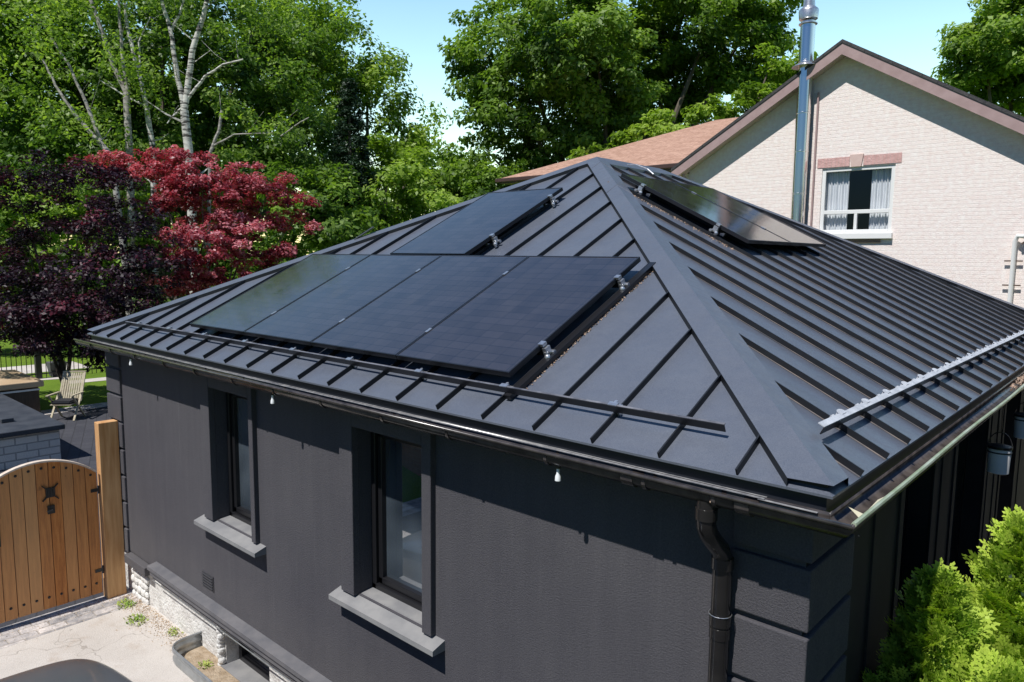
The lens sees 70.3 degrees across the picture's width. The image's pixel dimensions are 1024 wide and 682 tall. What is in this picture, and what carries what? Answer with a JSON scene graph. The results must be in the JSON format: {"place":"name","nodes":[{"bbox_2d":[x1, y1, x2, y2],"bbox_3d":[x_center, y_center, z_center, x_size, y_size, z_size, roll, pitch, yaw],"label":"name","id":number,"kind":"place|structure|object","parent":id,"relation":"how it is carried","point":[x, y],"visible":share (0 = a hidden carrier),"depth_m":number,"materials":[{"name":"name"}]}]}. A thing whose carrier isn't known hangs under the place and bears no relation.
{"place":"outdoors","nodes":[
{"label":"outdoors","id":0,"kind":"place"},
{"bbox_2d":[0,361,88,373],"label":"street","id":1,"kind":"structure","parent":0,"point":[75,366],"depth_m":24.70,"materials":[{"name":"grey asphalt"}]},
{"bbox_2d":[46,357,66,376],"bbox_3d":[-14.513,0.680,23.152,0.636,0.865,0.527,7,9,42],"label":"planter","id":2,"kind":"object","parent":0,"point":[52,369],"visible":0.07,"depth_m":22.98,"materials":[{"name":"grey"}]},
{"bbox_2d":[0,260,126,634],"bbox_3d":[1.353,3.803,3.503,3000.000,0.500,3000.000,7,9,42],"label":"ground","id":3,"kind":"structure","parent":0,"point":[94,392],"depth_m":21.84,"materials":[{"name":"green plant"}]},
{"bbox_2d":[0,369,43,411],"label":"hot tub","id":4,"kind":"object","parent":3,"relation":"on","point":[21,387],"visible":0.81,"depth_m":17.43,"materials":[{"name":"beige plastic"}]},
{"bbox_2d":[0,346,105,378],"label":"iron fence","id":5,"kind":"object","parent":3,"relation":"on","point":[38,366],"visible":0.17,"depth_m":22.52,"materials":[{"name":"black metal"}]},
{"bbox_2d":[0,0,132,315],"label":"birch tree","id":6,"kind":"object","parent":3,"relation":"on","point":[97,138],"visible":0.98,"depth_m":25.47,"materials":[{"name":"green plant"}]},
{"bbox_2d":[0,588,141,648],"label":"cobble strip","id":7,"kind":"object","parent":3,"relation":"on","point":[56,620],"visible":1,"depth_m":8.79,"materials":[{"name":"grey stone"}]},
{"bbox_2d":[4,592,129,640],"bbox_3d":[-5.596,3.390,8.549,0.614,0.018,2.200,7,9,42],"label":"ground grit","id":8,"kind":"object","parent":7,"relation":"on","point":[72,612],"visible":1,"depth_m":8.96,"materials":[{"name":"gravel"}]},
{"bbox_2d":[94,419,126,598],"bbox_3d":[-5.146,2.157,9.320,0.140,2.300,0.230,7,9,42],"label":"gate post","id":9,"kind":"object","parent":7,"relation":"on","point":[110,497],"visible":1,"depth_m":9.26,"materials":[{"name":"brown wood"}]},
{"bbox_2d":[0,459,103,623],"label":"wooden gate","id":10,"kind":"structure","parent":9,"relation":"attached to","point":[50,553],"depth_m":8.78,"materials":[{"name":"brown wood"}]},
{"bbox_2d":[117,598,137,609],"bbox_3d":[-4.872,3.307,9.161,0.313,0.040,0.246,7,9,42],"label":"weed clump","id":11,"kind":"object","parent":7,"relation":"on","point":[126,602],"visible":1,"depth_m":9.17,"materials":[{"name":"green plant"}]},
{"bbox_2d":[0,0,154,306],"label":"birch tree","id":12,"kind":"object","parent":3,"relation":"on","point":[127,127],"visible":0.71,"depth_m":27.42,"materials":[{"name":"green plant"}]},
{"bbox_2d":[0,163,180,353],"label":"lilac bush","id":13,"kind":"object","parent":3,"relation":"on","point":[7,218],"visible":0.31,"depth_m":27.11,"materials":[{"name":"green plant"}]},
{"bbox_2d":[0,148,193,395],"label":"japanese maple","id":14,"kind":"object","parent":3,"relation":"on","point":[30,330],"visible":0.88,"depth_m":18.28,"materials":[{"name":"purple plant"}]},
{"bbox_2d":[99,0,176,295],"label":"birch tree","id":15,"kind":"object","parent":3,"relation":"on","point":[145,103],"visible":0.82,"depth_m":28.41,"materials":[{"name":"white plant"}]},
{"bbox_2d":[1,239,312,358],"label":"hedge","id":16,"kind":"object","parent":3,"relation":"on","point":[225,263],"visible":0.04,"depth_m":28.72,"materials":[{"name":"green plant"}]},
{"bbox_2d":[0,0,366,299],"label":"oak tree","id":17,"kind":"object","parent":3,"relation":"on","point":[205,100],"visible":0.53,"depth_m":33.08,"materials":[{"name":"green plant"}]},
{"bbox_2d":[83,144,323,296],"bbox_3d":[-9.151,-2.210,21.676,6.736,7.116,4.998,7,9,42],"label":"japanese maple","id":18,"kind":"object","parent":3,"relation":"on","point":[268,257],"visible":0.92,"depth_m":20.36,"materials":[{"name":"red plant"}]},
{"bbox_2d":[137,0,322,292],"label":"birch tree","id":19,"kind":"object","parent":3,"relation":"on","point":[186,94],"visible":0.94,"depth_m":26.62,"materials":[{"name":"white plant"}]},
{"bbox_2d":[2,65,473,293],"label":"woods","id":20,"kind":"object","parent":3,"relation":"on","point":[58,238],"visible":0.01,"depth_m":60.39,"materials":[{"name":"green plant"}]},
{"bbox_2d":[203,91,325,287],"bbox_3d":[-9.067,-4.574,27.793,3.557,10.461,5.430,7,9,42],"label":"birch tree","id":21,"kind":"object","parent":3,"relation":"on","point":[221,115],"visible":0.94,"depth_m":26.97,"materials":[{"name":"green plant"}]},
{"bbox_2d":[256,161,389,256],"bbox_3d":[-7.242,-3.167,27.849,4.478,7.620,5.966,-4,8,-33],"label":"garden shrub","id":22,"kind":"object","parent":3,"relation":"on","point":[338,224],"visible":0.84,"depth_m":26.73,"materials":[{"name":"green plant"}]},
{"bbox_2d":[224,0,451,217],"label":"willow tree","id":23,"kind":"object","parent":3,"relation":"on","point":[373,72],"visible":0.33,"depth_m":38.81,"materials":[{"name":"green plant"}]},
{"bbox_2d":[309,77,388,249],"bbox_3d":[-6.668,-5.114,29.895,4.316,11.102,4.365,2,7,14],"label":"spruce tree","id":24,"kind":"object","parent":3,"relation":"on","point":[353,126],"visible":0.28,"depth_m":29.17,"materials":[{"name":"green plant"}]},
{"bbox_2d":[346,131,463,230],"bbox_3d":[-4.737,-4.466,31.736,5.384,9.372,7.302,0,7,-6],"label":"garden shrub","id":25,"kind":"object","parent":3,"relation":"on","point":[391,174],"visible":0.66,"depth_m":29.52,"materials":[{"name":"green plant"}]},
{"bbox_2d":[399,146,492,204],"bbox_3d":[-3.511,-4.938,36.253,5.960,9.281,4.187,2,7,11],"label":"garden shrub","id":26,"kind":"object","parent":3,"relation":"on","point":[426,159],"visible":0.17,"depth_m":35.15,"materials":[{"name":"green plant"}]},
{"bbox_2d":[458,158,528,201],"bbox_3d":[-0.464,-3.731,31.233,3.455,8.092,2.955,-2,7,-22],"label":"garden shrub","id":27,"kind":"object","parent":3,"relation":"on","point":[491,173],"visible":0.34,"depth_m":30.62,"materials":[{"name":"green plant"}]},
{"bbox_2d":[73,157,1023,681],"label":"stucco house","id":28,"kind":"structure","parent":3,"relation":"on","point":[697,455],"depth_m":5.28,"materials":[{"name":"black paint"}]},
{"bbox_2d":[172,631,239,681],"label":"window well","id":29,"kind":"object","parent":28,"relation":"attached to","point":[191,651],"depth_m":7.82,"materials":[{"name":"metal"}]},
{"bbox_2d":[198,659,213,669],"bbox_3d":[-3.293,3.480,7.821,0.174,0.038,0.204,-2,7,-20],"label":"weed clump","id":30,"kind":"object","parent":29,"relation":"in","point":[205,663],"visible":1,"depth_m":7.83,"materials":[{"name":"green plant"}]},
{"bbox_2d":[194,376,265,557],"bbox_3d":[-2.790,1.168,7.357,1.280,1.655,0.350,7,9,42],"label":"window","id":31,"kind":"structure","parent":28,"relation":"in","point":[241,417],"depth_m":7.54,"materials":[{"name":"paint"}]},
{"bbox_2d":[220,641,269,681],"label":"basement window","id":32,"kind":"structure","parent":28,"relation":"in","point":[248,668],"depth_m":7.72,"materials":[{"name":"black paint"}]},
{"bbox_2d":[329,410,444,656],"bbox_3d":[-0.927,1.380,5.689,1.300,1.655,0.350,7,9,42],"label":"window","id":33,"kind":"structure","parent":28,"relation":"in","point":[403,459],"depth_m":5.84,"materials":[{"name":"paint"}]},
{"bbox_2d":[485,234,500,247],"bbox_3d":[-0.584,-1.069,7.768,1.191,0.141,0.107,7,9,42],"label":"mounting rail","id":34,"kind":"object","parent":28,"relation":"attached to","point":[494,240],"visible":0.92,"depth_m":7.39,"materials":[{"name":"silver metal"}]},
{"bbox_2d":[390,187,562,254],"bbox_3d":[-0.374,-1.323,8.030,1.152,0.040,1.709,7,35,42],"label":"solar panel","id":35,"kind":"object","parent":34,"relation":"attached to","point":[470,228],"visible":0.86,"depth_m":7.93,"materials":[{"name":"black paint"}]},
{"bbox_2d":[536,341,555,358],"bbox_3d":[-1.463,-0.124,6.474,4.666,0.141,0.107,7,9,42],"label":"mounting rail","id":36,"kind":"object","parent":28,"relation":"attached to","point":[546,351],"visible":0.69,"depth_m":4.93,"materials":[{"name":"silver metal"}]},
{"bbox_2d":[190,254,370,334],"bbox_3d":[-2.498,-0.559,7.924,1.168,0.044,1.709,7,35,42],"label":"solar panel","id":37,"kind":"object","parent":36,"relation":"attached to","point":[244,311],"visible":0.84,"depth_m":7.85,"materials":[{"name":"black"}]},
{"bbox_2d":[243,254,440,345],"bbox_3d":[-1.639,-0.462,7.155,1.168,0.044,1.709,7,35,42],"label":"solar panel","id":38,"kind":"object","parent":36,"relation":"attached to","point":[309,317],"visible":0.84,"depth_m":7.07,"materials":[{"name":"black paint"}]},
{"bbox_2d":[310,255,528,358],"bbox_3d":[-0.780,-0.364,6.386,1.168,0.044,1.709,7,35,42],"label":"solar panel","id":39,"kind":"object","parent":36,"relation":"attached to","point":[393,322],"visible":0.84,"depth_m":6.30,"materials":[{"name":"black paint"}]},
{"bbox_2d":[396,256,640,376],"bbox_3d":[0.074,-0.264,5.623,1.152,0.038,1.709,7,35,42],"label":"solar panel","id":40,"kind":"object","parent":36,"relation":"attached to","point":[507,323],"visible":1,"depth_m":5.50,"materials":[{"name":"black paint"}]},
{"bbox_2d":[543,194,558,206],"bbox_3d":[0.040,-1.595,8.398,1.191,0.141,0.107,7,9,42],"label":"mounting rail","id":41,"kind":"object","parent":28,"relation":"attached to","point":[552,201],"visible":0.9,"depth_m":8.01,"materials":[{"name":"silver metal"}]},
{"bbox_2d":[504,262,655,399],"bbox_3d":[0.552,-0.129,5.230,0.050,0.878,1.734,7,9,42],"label":"cable tray","id":42,"kind":"object","parent":28,"relation":"attached to","point":[544,363],"visible":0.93,"depth_m":5.14,"materials":[{"name":"black paint"}]},
{"bbox_2d":[525,271,652,388],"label":"leaf litter","id":43,"kind":"object","parent":28,"relation":"on","point":[605,314],"visible":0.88,"depth_m":5.17,"materials":[{"name":"brown plant"}]},
{"bbox_2d":[611,275,629,289],"bbox_3d":[-0.864,-0.629,7.079,4.666,0.141,0.107,7,9,42],"label":"mounting rail","id":44,"kind":"object","parent":28,"relation":"attached to","point":[621,283],"visible":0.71,"depth_m":5.54,"materials":[{"name":"silver metal"}]},
{"bbox_2d":[627,164,653,174],"bbox_3d":[1.601,-2.136,9.040,0.022,0.169,0.437,-5,8,-38],"label":"cable conduit","id":45,"kind":"object","parent":28,"relation":"attached to","point":[642,167],"visible":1,"depth_m":9.01,"materials":[{"name":"metal"}]},
{"bbox_2d":[634,183,652,196],"bbox_3d":[2.137,-1.754,8.821,0.107,0.141,2.232,7,9,42],"label":"mounting rail","id":46,"kind":"object","parent":28,"relation":"attached to","point":[641,189],"visible":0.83,"depth_m":8.02,"materials":[{"name":"silver metal"}]},
{"bbox_2d":[607,181,733,249],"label":"leaf litter","id":47,"kind":"object","parent":28,"relation":"on","point":[683,222],"visible":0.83,"depth_m":7.59,"materials":[{"name":"brown plant"}]},
{"bbox_2d":[709,223,726,236],"bbox_3d":[2.811,-1.228,8.265,0.107,0.141,2.232,7,9,42],"label":"mounting rail","id":48,"kind":"object","parent":28,"relation":"attached to","point":[716,230],"visible":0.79,"depth_m":7.46,"materials":[{"name":"silver metal"}]},
{"bbox_2d":[621,173,790,244],"bbox_3d":[2.172,-1.480,8.145,1.114,0.044,1.709,-7,36,-48],"label":"solar panel","id":49,"kind":"object","parent":48,"relation":"attached to","point":[732,223],"visible":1,"depth_m":8.01,"materials":[{"name":"black"}]},
{"bbox_2d":[674,182,825,246],"bbox_3d":[2.905,-1.563,8.955,1.098,0.038,1.709,-7,36,-48],"label":"solar panel","id":50,"kind":"object","parent":48,"relation":"attached to","point":[794,237],"visible":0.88,"depth_m":8.89,"materials":[{"name":"black paint"}]},
{"bbox_2d":[889,460,938,636],"bbox_3d":[2.743,1.809,5.215,0.232,2.300,1.000,7,9,42],"label":"side window","id":51,"kind":"structure","parent":28,"relation":"in","point":[903,500],"depth_m":5.35,"materials":[{"name":"black paint"}]},
{"bbox_2d":[945,416,991,592],"bbox_3d":[3.999,1.663,6.599,0.232,2.300,1.550,7,9,42],"label":"side window","id":52,"kind":"structure","parent":28,"relation":"in","point":[960,451],"depth_m":7.05,"materials":[{"name":"black glass"}]},
{"bbox_2d":[986,406,1012,474],"bbox_3d":[4.021,0.794,5.980,0.180,0.590,0.180,7,9,42],"label":"bucket","id":53,"kind":"object","parent":28,"relation":"hanging from","point":[998,458],"visible":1,"depth_m":5.94,"materials":[{"name":"black paint"}]},
{"bbox_2d":[992,390,1022,540],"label":"side window","id":54,"kind":"structure","parent":28,"relation":"in","point":[1021,392],"depth_m":8.41,"materials":[{"name":"black glass"}]},
{"bbox_2d":[1010,374,1023,390],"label":"leaf litter","id":55,"kind":"object","parent":28,"relation":"in","point":[1020,380],"visible":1,"depth_m":6.62,"materials":[{"name":"brown plant"}]},
{"bbox_2d":[1013,402,1023,438],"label":"bucket","id":56,"kind":"object","parent":28,"relation":"hanging from","point":[1018,432],"visible":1,"depth_m":6.83,"materials":[{"name":"black paint"}]},
{"bbox_2d":[430,0,803,193],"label":"maple tree","id":57,"kind":"object","parent":3,"relation":"on","point":[577,57],"visible":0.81,"depth_m":32.12,"materials":[{"name":"green plant"}]},
{"bbox_2d":[570,42,819,157],"bbox_3d":[7.430,-5.476,29.728,10.321,13.148,3.196,0,7,-1],"label":"lime tree","id":58,"kind":"object","parent":3,"relation":"on","point":[658,122],"visible":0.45,"depth_m":29.22,"materials":[{"name":"green plant"}]},
{"bbox_2d":[860,557,1000,681],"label":"cedar shrub","id":59,"kind":"object","parent":3,"relation":"on","point":[939,622],"visible":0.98,"depth_m":4.09,"materials":[{"name":"green plant"}]},
{"bbox_2d":[930,0,1023,116],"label":"maple tree","id":60,"kind":"object","parent":3,"relation":"on","point":[983,50],"visible":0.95,"depth_m":39.35,"materials":[{"name":"green plant"}]},
{"bbox_2d":[961,504,1023,664],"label":"cedar shrub","id":61,"kind":"object","parent":3,"relation":"on","point":[996,585],"visible":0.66,"depth_m":4.28,"materials":[{"name":"green plant"}]},
{"bbox_2d":[970,646,1023,681],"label":"cedar shrub","id":62,"kind":"object","parent":3,"relation":"on","point":[994,666],"visible":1,"depth_m":3.80,"materials":[{"name":"green plant"}]},
{"bbox_3d":[10.514,0.425,3.978,6.200,7.300,13.100,7,9,42],"label":"boarded house","id":63,"kind":"object","parent":3,"relation":"on","visible":0},
{"bbox_2d":[1002,234,1023,302],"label":"service mast","id":64,"kind":"object","parent":63,"relation":"attached to","point":[1013,261],"visible":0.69,"depth_m":14.96,"materials":[{"name":"white plastic"}]},
{"bbox_2d":[0,407,127,627],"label":"patio","id":65,"kind":"structure","parent":0,"point":[77,440],"depth_m":15.05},
{"bbox_2d":[0,393,64,470],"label":"stone island","id":66,"kind":"structure","parent":65,"relation":"on","point":[28,434],"depth_m":13.54,"materials":[{"name":"stone"}]},
{"bbox_2d":[45,371,86,420],"bbox_3d":[-10.506,1.297,17.198,0.594,1.078,0.796,0,7,-5],"label":"garden chair","id":67,"kind":"object","parent":65,"relation":"on","point":[63,399],"visible":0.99,"depth_m":17.33,"materials":[{"name":"brown wood"}]},
{"bbox_2d":[41,376,105,383],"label":"stone path","id":68,"kind":"structure","parent":0,"point":[94,379],"depth_m":22.55,"materials":[{"name":"grey stone"}]},
{"bbox_2d":[41,402,107,414],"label":"patio edge path","id":69,"kind":"structure","parent":0,"point":[83,407],"depth_m":18.32,"materials":[{"name":"grey stone"}]},
{"bbox_2d":[0,603,193,681],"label":"driveway","id":70,"kind":"structure","parent":0,"point":[133,653],"depth_m":8.16,"materials":[{"name":"concrete"}]},
{"bbox_2d":[0,659,132,681],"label":"parked car","id":71,"kind":"object","parent":70,"relation":"on","point":[79,670],"visible":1,"depth_m":5.81,"materials":[{"name":"paint"}]},
{"bbox_2d":[123,613,148,625],"bbox_3d":[-4.541,3.355,8.777,0.327,0.041,0.240,4,7,25],"label":"weed clump","id":72,"kind":"object","parent":70,"relation":"on","point":[136,618],"visible":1,"depth_m":8.79,"materials":[{"name":"green plant"}]},
{"bbox_2d":[109,595,185,651],"bbox_3d":[-4.409,3.389,8.671,1.912,0.022,0.518,7,9,42],"label":"ground grit","id":73,"kind":"object","parent":70,"relation":"on","point":[152,619],"visible":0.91,"depth_m":8.86,"materials":[{"name":"grey gravel"}]},
{"bbox_2d":[165,626,182,635],"bbox_3d":[-3.956,3.393,8.505,0.249,0.040,0.164,7,9,42],"label":"weed clump","id":74,"kind":"object","parent":70,"relation":"on","point":[174,630],"visible":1,"depth_m":8.50,"materials":[{"name":"green plant"}]},
{"bbox_2d":[2,0,1016,254],"label":"sky","id":75,"kind":"structure","parent":0,"point":[903,32],"materials":[{"name":"blue"}]},
{"bbox_2d":[495,0,1023,307],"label":"brick house","id":76,"kind":"structure","parent":0,"point":[853,143],"depth_m":16.66,"materials":[{"name":"beige brick"}]},
{"bbox_2d":[819,164,895,238],"bbox_3d":[8.084,-3.237,17.055,1.690,1.670,0.327,7,9,42],"label":"window","id":77,"kind":"structure","parent":76,"relation":"in","point":[837,181],"depth_m":17.03,"materials":[{"name":"white plastic"}]}
]}

